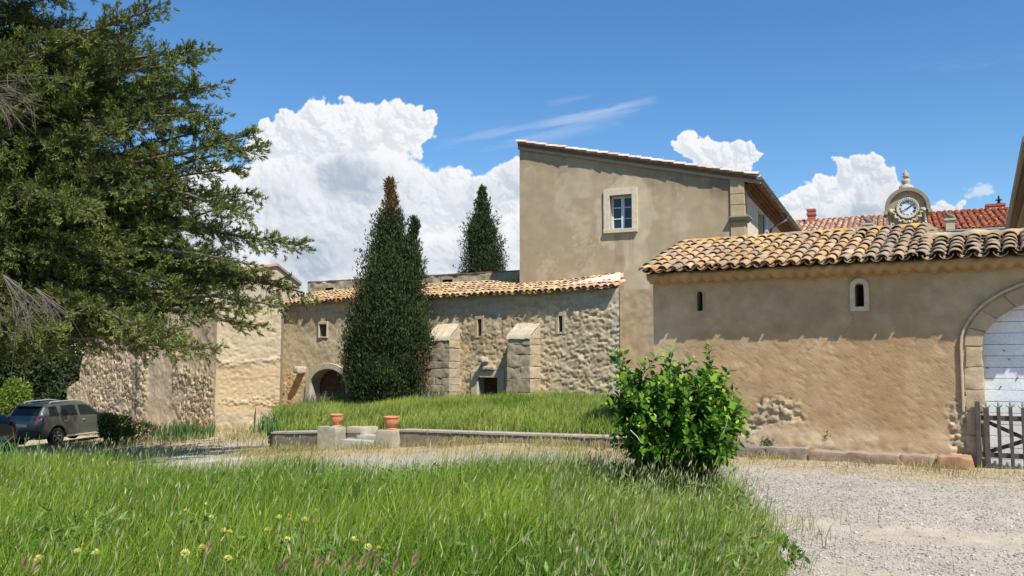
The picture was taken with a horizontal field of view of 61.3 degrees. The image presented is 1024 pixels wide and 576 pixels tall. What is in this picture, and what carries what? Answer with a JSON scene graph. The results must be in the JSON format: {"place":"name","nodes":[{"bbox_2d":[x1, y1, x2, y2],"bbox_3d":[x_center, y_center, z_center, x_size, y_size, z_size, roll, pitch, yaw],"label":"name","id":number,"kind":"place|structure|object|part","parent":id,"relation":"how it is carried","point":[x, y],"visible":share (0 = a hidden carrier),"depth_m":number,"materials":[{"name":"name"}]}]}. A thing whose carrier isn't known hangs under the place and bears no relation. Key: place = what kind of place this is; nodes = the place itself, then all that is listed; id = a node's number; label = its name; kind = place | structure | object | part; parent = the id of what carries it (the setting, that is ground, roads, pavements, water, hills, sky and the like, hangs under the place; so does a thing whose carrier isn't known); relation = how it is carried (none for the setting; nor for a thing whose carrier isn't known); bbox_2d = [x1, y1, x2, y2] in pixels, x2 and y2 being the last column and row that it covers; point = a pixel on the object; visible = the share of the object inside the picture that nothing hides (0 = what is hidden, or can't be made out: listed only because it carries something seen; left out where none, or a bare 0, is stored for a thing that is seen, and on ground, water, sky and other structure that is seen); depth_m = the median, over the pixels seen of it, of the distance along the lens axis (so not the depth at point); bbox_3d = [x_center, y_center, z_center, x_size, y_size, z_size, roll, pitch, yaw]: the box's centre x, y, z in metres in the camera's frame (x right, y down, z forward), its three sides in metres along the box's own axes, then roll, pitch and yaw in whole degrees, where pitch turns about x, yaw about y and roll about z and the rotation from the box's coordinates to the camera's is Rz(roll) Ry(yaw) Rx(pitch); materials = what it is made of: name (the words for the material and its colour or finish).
{"place":"outdoors","nodes":[
{"label":"outdoors","id":0,"kind":"place"},
{"bbox_2d":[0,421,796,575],"bbox_3d":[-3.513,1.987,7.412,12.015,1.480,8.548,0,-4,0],"label":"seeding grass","id":1,"kind":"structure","parent":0,"point":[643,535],"depth_m":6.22,"materials":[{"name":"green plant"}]},
{"bbox_2d":[0,436,814,575],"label":"tall grass","id":2,"kind":"structure","parent":0,"point":[431,499],"depth_m":6.08,"materials":[{"name":"green plant"}]},
{"bbox_2d":[22,555,28,571],"bbox_3d":[-2.350,1.504,4.127,0.053,0.509,0.037,7,4,6],"label":"barley head","id":3,"kind":"object","parent":2,"relation":"on","point":[24,562],"visible":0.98,"depth_m":4.12},
{"bbox_2d":[28,556,43,575],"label":"barley head","id":4,"kind":"object","parent":2,"relation":"on","point":[36,563],"visible":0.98,"depth_m":4.09},
{"bbox_2d":[34,555,43,575],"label":"wildflower","id":5,"kind":"object","parent":2,"relation":"on","point":[42,556],"visible":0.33,"depth_m":4.56,"materials":[{"name":"yellow plant"}]},
{"bbox_2d":[74,548,81,575],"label":"wildflower","id":6,"kind":"object","parent":2,"relation":"on","point":[77,550],"visible":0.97,"depth_m":4.72,"materials":[{"name":"yellow plant"}]},
{"bbox_2d":[91,549,100,570],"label":"wildflower","id":7,"kind":"object","parent":2,"relation":"on","point":[97,551],"visible":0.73,"depth_m":4.69,"materials":[{"name":"yellow plant"}]},
{"bbox_2d":[181,549,189,575],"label":"wildflower","id":8,"kind":"object","parent":2,"relation":"on","point":[183,552],"visible":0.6,"depth_m":4.69,"materials":[{"name":"yellow plant"}]},
{"bbox_2d":[198,544,212,574],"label":"wildflower","id":9,"kind":"object","parent":2,"relation":"on","point":[202,546],"visible":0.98,"depth_m":4.83,"materials":[{"name":"yellow plant"}]},
{"bbox_2d":[202,540,211,571],"bbox_3d":[-1.564,1.522,4.359,0.053,0.509,0.038,9,-19,-22],"label":"barley head","id":10,"kind":"object","parent":2,"relation":"on","point":[206,552],"visible":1,"depth_m":4.42},
{"bbox_2d":[220,527,227,563],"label":"wildflower","id":11,"kind":"object","parent":2,"relation":"on","point":[222,530],"visible":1,"depth_m":5.27,"materials":[{"name":"yellow plant"}]},
{"bbox_2d":[224,555,233,575],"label":"wildflower","id":12,"kind":"object","parent":2,"relation":"on","point":[228,557],"visible":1,"depth_m":4.54,"materials":[{"name":"yellow plant"}]},
{"bbox_2d":[264,527,273,560],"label":"wildflower","id":13,"kind":"object","parent":2,"relation":"on","point":[267,529],"visible":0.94,"depth_m":5.31,"materials":[{"name":"yellow plant"}]},
{"bbox_2d":[276,557,285,573],"bbox_3d":[-1.177,1.485,4.095,0.053,0.509,0.037,31,12,23],"label":"barley head","id":14,"kind":"object","parent":2,"relation":"on","point":[279,568],"visible":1,"depth_m":4.06},
{"bbox_2d":[274,554,291,574],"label":"barley head","id":15,"kind":"object","parent":2,"relation":"on","point":[286,560],"visible":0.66,"depth_m":4.18},
{"bbox_2d":[284,536,296,565],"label":"wildflower","id":16,"kind":"object","parent":2,"relation":"on","point":[286,538],"visible":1,"depth_m":5.06,"materials":[{"name":"yellow plant"}]},
{"bbox_2d":[311,554,323,575],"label":"barley head","id":17,"kind":"object","parent":2,"relation":"on","point":[316,564],"visible":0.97,"depth_m":4.11},
{"bbox_2d":[320,548,334,575],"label":"barley head","id":18,"kind":"object","parent":2,"relation":"on","point":[326,562],"visible":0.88,"depth_m":4.22},
{"bbox_2d":[340,556,351,575],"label":"barley head","id":19,"kind":"object","parent":2,"relation":"on","point":[346,564],"visible":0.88,"depth_m":4.09},
{"bbox_2d":[344,536,356,573],"bbox_3d":[-0.954,1.619,5.018,0.057,0.357,0.053,18,-10,-33],"label":"wildflower","id":20,"kind":"object","parent":2,"relation":"on","point":[353,538],"visible":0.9,"depth_m":5.03,"materials":[{"name":"yellow plant"}]},
{"bbox_2d":[345,551,356,573],"bbox_3d":[-0.852,1.507,4.294,0.053,0.509,0.037,26,15,24],"label":"barley head","id":21,"kind":"object","parent":2,"relation":"on","point":[353,556],"visible":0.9,"depth_m":4.25},
{"bbox_2d":[357,553,366,575],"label":"barley head","id":22,"kind":"object","parent":2,"relation":"on","point":[361,562],"visible":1,"depth_m":4.14},
{"bbox_2d":[362,543,371,574],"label":"wildflower","id":23,"kind":"object","parent":2,"relation":"on","point":[368,546],"visible":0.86,"depth_m":4.84,"materials":[{"name":"yellow plant"}]},
{"bbox_2d":[366,544,373,575],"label":"barley head","id":24,"kind":"object","parent":2,"relation":"on","point":[369,553],"visible":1,"depth_m":4.33},
{"bbox_2d":[375,551,381,573],"bbox_3d":[-0.668,1.508,4.167,0.053,0.509,0.037,6,4,-13],"label":"barley head","id":25,"kind":"object","parent":2,"relation":"on","point":[377,562],"visible":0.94,"depth_m":4.16},
{"bbox_2d":[390,556,399,575],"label":"barley head","id":26,"kind":"object","parent":2,"relation":"on","point":[395,564],"visible":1,"depth_m":4.06},
{"bbox_2d":[407,550,418,575],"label":"barley head","id":27,"kind":"object","parent":2,"relation":"on","point":[412,563],"visible":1,"depth_m":4.19},
{"bbox_2d":[1,0,1023,352],"label":"sky","id":28,"kind":"structure","parent":0,"point":[934,89],"materials":[{"name":"blue"}]},
{"bbox_2d":[7,371,1023,575],"bbox_3d":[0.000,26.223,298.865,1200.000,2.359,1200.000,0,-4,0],"label":"ground","id":29,"kind":"structure","parent":0,"point":[973,538],"depth_m":9.25,"materials":[{"name":"beige gravel"}]},
{"bbox_2d":[0,411,18,454],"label":"parked car","id":30,"kind":"object","parent":29,"relation":"on","point":[7,430],"visible":0.62,"depth_m":26.09,"materials":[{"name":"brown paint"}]},
{"bbox_3d":[-15.532,3.891,25.805,0.443,0.347,1.162,0,-5,6],"label":"rear window","id":31,"kind":"part","parent":30,"relation":"part of","materials":[{"name":"black glass"}]},
{"bbox_2d":[0,375,33,417],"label":"bush","id":32,"kind":"object","parent":29,"relation":"on","point":[17,383],"visible":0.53,"depth_m":37.03,"materials":[{"name":"green plant"}]},
{"bbox_2d":[0,345,43,409],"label":"evergreen tree","id":33,"kind":"object","parent":29,"relation":"on","point":[6,360],"visible":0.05,"depth_m":39.65,"materials":[{"name":"green plant"}]},
{"bbox_2d":[0,427,63,464],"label":"iris clump","id":34,"kind":"object","parent":29,"relation":"on","point":[10,445],"visible":0.24,"depth_m":10.78,"materials":[{"name":"green plant"}]},
{"bbox_2d":[1,340,81,403],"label":"evergreen tree","id":35,"kind":"object","parent":29,"relation":"on","point":[13,369],"visible":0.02,"depth_m":40.55,"materials":[{"name":"green plant"}]},
{"bbox_2d":[0,434,89,462],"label":"iris clump","id":36,"kind":"object","parent":29,"relation":"on","point":[39,447],"visible":0.06,"depth_m":11.22,"materials":[{"name":"green plant"}]},
{"bbox_2d":[0,325,97,404],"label":"evergreen tree","id":37,"kind":"object","parent":29,"relation":"on","point":[58,383],"visible":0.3,"depth_m":39.70,"materials":[{"name":"green plant"}]},
{"bbox_2d":[7,399,112,445],"bbox_3d":[-16.973,5.025,32.781,2.099,1.627,4.142,-1,-5,15],"label":"parked car","id":38,"kind":"object","parent":29,"relation":"on","point":[54,422],"visible":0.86,"depth_m":31.40,"materials":[{"name":"grey paint"}]},
{"bbox_3d":[-17.443,4.425,31.070,1.204,0.346,0.229,-1,-5,15],"label":"rear window","id":39,"kind":"part","parent":38,"relation":"part of","materials":[{"name":"black glass"}]},
{"bbox_3d":[-16.632,4.469,31.292,0.176,0.344,0.456,-1,-5,15],"label":"side window","id":40,"kind":"part","parent":38,"relation":"part of","materials":[{"name":"black glass"}]},
{"bbox_3d":[-16.435,4.523,32.024,0.175,0.387,0.760,-1,-5,15],"label":"side window","id":41,"kind":"part","parent":38,"relation":"part of","materials":[{"name":"black glass"}]},
{"bbox_3d":[-16.174,4.637,32.991,0.176,0.433,1.026,-1,-5,15],"label":"side window","id":42,"kind":"part","parent":38,"relation":"part of","materials":[{"name":"black glass"}]},
{"bbox_2d":[96,411,134,444],"bbox_3d":[-12.679,4.552,27.727,1.267,1.214,1.115,0,-4,0],"label":"shrub","id":43,"kind":"object","parent":29,"relation":"on","point":[107,427],"visible":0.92,"depth_m":27.49,"materials":[{"name":"green plant"}]},
{"bbox_2d":[8,422,270,461],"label":"dry grass","id":44,"kind":"structure","parent":29,"relation":"on","point":[250,434],"depth_m":25.29,"materials":[{"name":"beige plant"}]},
{"bbox_2d":[125,417,158,441],"bbox_3d":[-12.026,4.674,28.241,1.126,0.895,0.926,0,-4,0],"label":"weed clump","id":45,"kind":"object","parent":29,"relation":"on","point":[143,423],"visible":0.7,"depth_m":28.08,"materials":[{"name":"green plant"}]},
{"bbox_2d":[0,0,322,381],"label":"conifer","id":46,"kind":"object","parent":29,"relation":"on","point":[86,249],"visible":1,"depth_m":18.82,"materials":[{"name":"green plant"}]},
{"bbox_2d":[66,304,283,435],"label":"ruined wall","id":47,"kind":"structure","parent":29,"relation":"on","point":[241,382],"depth_m":30.58,"materials":[{"name":"stone"}]},
{"bbox_2d":[149,417,216,441],"bbox_3d":[-10.137,4.348,26.718,2.002,0.748,1.282,0,-4,0],"label":"iris clump","id":48,"kind":"object","parent":29,"relation":"on","point":[179,431],"visible":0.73,"depth_m":26.60,"materials":[{"name":"green plant"}]},
{"bbox_2d":[113,456,254,468],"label":"lane","id":49,"kind":"structure","parent":29,"relation":"on","point":[196,458],"depth_m":18.95,"materials":[{"name":"grey gravel"}]},
{"bbox_2d":[181,263,301,308],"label":"gabled house","id":50,"kind":"structure","parent":29,"relation":"on","point":[278,269],"depth_m":46.01,"materials":[{"name":"stone"}]},
{"bbox_2d":[292,453,336,483],"bbox_3d":[-2.076,2.001,9.101,0.487,0.588,0.349,1,-5,-14],"label":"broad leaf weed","id":51,"kind":"object","parent":29,"relation":"on","point":[314,463],"visible":0.25,"depth_m":9.11,"materials":[{"name":"green plant"}]},
{"bbox_2d":[317,425,400,450],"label":"garden steps","id":52,"kind":"structure","parent":29,"relation":"on","point":[354,433],"depth_m":17.98,"materials":[{"name":"stone"}]},
{"bbox_2d":[330,414,343,425],"bbox_3d":[-3.687,2.773,18.169,0.298,0.247,0.298,3,-5,-33],"label":"terracotta pot","id":53,"kind":"object","parent":52,"relation":"on","point":[336,419],"visible":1,"depth_m":18.07,"materials":[{"name":"orange ceramic"}]},
{"bbox_2d":[383,416,399,429],"bbox_3d":[-2.431,2.716,17.418,0.334,0.259,0.334,1,-5,-7],"label":"terracotta pot","id":54,"kind":"object","parent":52,"relation":"on","point":[391,422],"visible":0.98,"depth_m":17.31,"materials":[{"name":"orange ceramic"}]},
{"bbox_2d":[331,176,439,404],"bbox_3d":[-3.862,0.362,26.651,3.370,7.760,3.312,0,-4,0],"label":"cypress","id":55,"kind":"object","parent":29,"relation":"on","point":[387,339],"visible":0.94,"depth_m":25.97,"materials":[{"name":"green plant"}]},
{"bbox_2d":[307,270,519,292],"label":"courtyard wall","id":56,"kind":"structure","parent":29,"relation":"on","point":[347,283],"depth_m":31.23,"materials":[{"name":"stone"}]},
{"bbox_2d":[274,272,625,404],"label":"stone wing","id":57,"kind":"structure","parent":29,"relation":"on","point":[495,336],"depth_m":26.00,"materials":[{"name":"beige stone"}]},
{"bbox_2d":[319,370,345,401],"bbox_3d":[-6.157,4.024,30.507,2.082,2.341,0.040,-3,-6,36],"label":"arched door","id":58,"kind":"structure","parent":57,"relation":"in","point":[331,384],"depth_m":30.71,"materials":[{"name":"brown wood"}]},
{"bbox_2d":[484,378,496,395],"bbox_3d":[-0.537,3.464,26.232,0.798,1.483,0.033,-3,-6,36],"label":"door","id":59,"kind":"structure","parent":57,"relation":"in","point":[488,387],"depth_m":26.35,"materials":[{"name":"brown wood"}]},
{"bbox_2d":[270,428,631,449],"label":"retaining wall","id":60,"kind":"structure","parent":29,"relation":"on","point":[305,436],"depth_m":16.71,"materials":[{"name":"stone"}]},
{"bbox_2d":[452,184,509,272],"bbox_3d":[-1.262,0.668,38.029,2.911,10.678,2.959,3,-5,-34],"label":"cypress","id":61,"kind":"object","parent":29,"relation":"on","point":[481,232],"visible":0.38,"depth_m":37.94,"materials":[{"name":"green plant"}]},
{"bbox_2d":[197,434,1023,482],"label":"dry grass","id":62,"kind":"structure","parent":29,"relation":"on","point":[536,441],"depth_m":15.34,"materials":[{"name":"beige plant"}]},
{"bbox_2d":[516,140,801,390],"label":"tall house","id":63,"kind":"structure","parent":29,"relation":"on","point":[584,212],"depth_m":25.50,"materials":[{"name":"paint"}]},
{"bbox_2d":[603,187,637,233],"bbox_3d":[3.237,-2.268,25.519,1.024,1.310,0.360,-2,-5,24],"label":"window","id":64,"kind":"structure","parent":63,"relation":"in","point":[620,206],"depth_m":25.56,"materials":[{"name":"stone"}]},
{"bbox_2d":[758,211,762,234],"bbox_3d":[7.712,-1.889,27.234,0.250,0.968,1.117,-2,-5,24],"label":"window","id":65,"kind":"structure","parent":63,"relation":"in","point":[760,217],"depth_m":27.74,"materials":[{"name":"paint"}]},
{"bbox_2d":[599,342,751,496],"bbox_3d":[1.623,1.439,8.605,1.524,1.808,1.609,0,-4,0],"label":"leafy shrub","id":66,"kind":"object","parent":29,"relation":"on","point":[679,412],"visible":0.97,"depth_m":8.25,"materials":[{"name":"green plant"}]},
{"bbox_2d":[736,443,767,457],"bbox_3d":[3.864,2.668,13.844,0.478,0.333,0.428,-3,-5,30],"label":"kerb stone","id":67,"kind":"object","parent":29,"relation":"on","point":[748,448],"visible":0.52,"depth_m":13.71,"materials":[{"name":"beige stone"}]},
{"bbox_2d":[746,429,774,445],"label":"shrub","id":68,"kind":"object","parent":29,"relation":"on","point":[769,441],"visible":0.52,"depth_m":13.87,"materials":[{"name":"green plant"}]},
{"bbox_2d":[733,515,810,568],"bbox_3d":[1.965,2.019,6.668,0.598,0.471,0.594,0,-4,0],"label":"weed clump","id":69,"kind":"object","parent":29,"relation":"on","point":[792,547],"visible":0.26,"depth_m":6.57,"materials":[{"name":"green plant"}]},
{"bbox_2d":[765,446,810,459],"bbox_3d":[4.343,2.643,13.563,0.647,0.332,0.410,-3,-5,33],"label":"kerb stone","id":70,"kind":"object","parent":29,"relation":"on","point":[797,451],"visible":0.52,"depth_m":13.38,"materials":[{"name":"beige stone"}]},
{"bbox_2d":[638,223,1023,467],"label":"barn","id":71,"kind":"structure","parent":29,"relation":"on","point":[870,338],"depth_m":13.35,"materials":[{"name":"paint"}]},
{"bbox_2d":[981,305,1023,467],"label":"gate door","id":72,"kind":"structure","parent":71,"relation":"in","point":[1003,341],"depth_m":12.48,"materials":[{"name":"white paint"}]},
{"bbox_2d":[808,449,901,464],"bbox_3d":[5.183,2.614,13.055,1.322,0.303,0.406,-3,-5,31],"label":"kerb stone","id":73,"kind":"object","parent":29,"relation":"on","point":[884,457],"visible":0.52,"depth_m":12.90,"materials":[{"name":"beige stone"}]},
{"bbox_2d":[795,170,1008,367],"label":"house","id":74,"kind":"structure","parent":29,"relation":"on","point":[906,202],"depth_m":36.32,"materials":[{"name":"tile"}]},
{"bbox_2d":[860,215,872,222],"bbox_3d":[15.128,-2.938,36.830,0.489,0.407,0.194,-4,-6,38],"label":"stone bird","id":75,"kind":"object","parent":74,"relation":"on","point":[866,220],"visible":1,"depth_m":36.77},
{"bbox_2d":[942,210,955,217],"bbox_3d":[17.986,-3.037,35.562,0.489,0.407,0.194,-4,-6,38],"label":"stone bird","id":76,"kind":"object","parent":74,"relation":"on","point":[948,215],"visible":1,"depth_m":35.50},
{"bbox_2d":[900,453,937,466],"bbox_3d":[5.945,2.570,12.595,0.484,0.309,0.403,-3,-5,31],"label":"kerb stone","id":77,"kind":"object","parent":29,"relation":"on","point":[916,457],"visible":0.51,"depth_m":12.46,"materials":[{"name":"beige stone"}]},
{"bbox_2d":[936,454,974,469],"bbox_3d":[6.336,2.556,12.343,0.488,0.342,0.469,-3,-5,33],"label":"kerb stone","id":78,"kind":"object","parent":29,"relation":"on","point":[964,461],"visible":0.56,"depth_m":12.19,"materials":[{"name":"beige stone"}]},
{"bbox_2d":[974,401,1023,468],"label":"picket gate","id":79,"kind":"structure","parent":29,"relation":"on","point":[988,454],"depth_m":12.20,"materials":[{"name":"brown wood"}]},
{"bbox_2d":[1005,136,1023,228],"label":"side house","id":80,"kind":"structure","parent":29,"relation":"on","point":[1015,217],"depth_m":22.03,"materials":[{"name":"paint"}]},
{"bbox_2d":[155,95,992,294],"bbox_3d":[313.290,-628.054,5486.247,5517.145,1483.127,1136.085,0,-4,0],"label":"cloud","id":81,"kind":"structure","parent":0,"point":[321,173],"depth_m":5821.27,"materials":[{"name":"white"}]},
{"bbox_2d":[596,461,1023,575],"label":"gravel","id":82,"kind":"structure","parent":0,"point":[995,569],"depth_m":9.16,"materials":[{"name":"grey gravel"}]},
{"bbox_2d":[724,483,953,575],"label":"stray grass","id":83,"kind":"structure","parent":0,"point":[773,529],"depth_m":7.53,"materials":[{"name":"green plant"}]},
{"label":"terrace ground","id":84,"kind":"structure","parent":0,"visible":0},
{"bbox_2d":[253,408,322,433],"bbox_3d":[-5.072,3.053,20.103,1.756,0.593,1.168,0,-4,0],"label":"iris clump","id":85,"kind":"object","parent":84,"relation":"on","point":[271,424],"visible":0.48,"depth_m":19.95,"materials":[{"name":"green plant"}]},
{"bbox_2d":[291,382,457,404],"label":"wild weeds","id":86,"kind":"object","parent":84,"relation":"on","point":[432,394],"visible":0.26,"depth_m":27.98,"materials":[{"name":"green plant"}]},
{"bbox_2d":[265,387,624,434],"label":"terrace grass","id":87,"kind":"structure","parent":84,"relation":"on","point":[579,412],"depth_m":18.75,"materials":[{"name":"green plant"}]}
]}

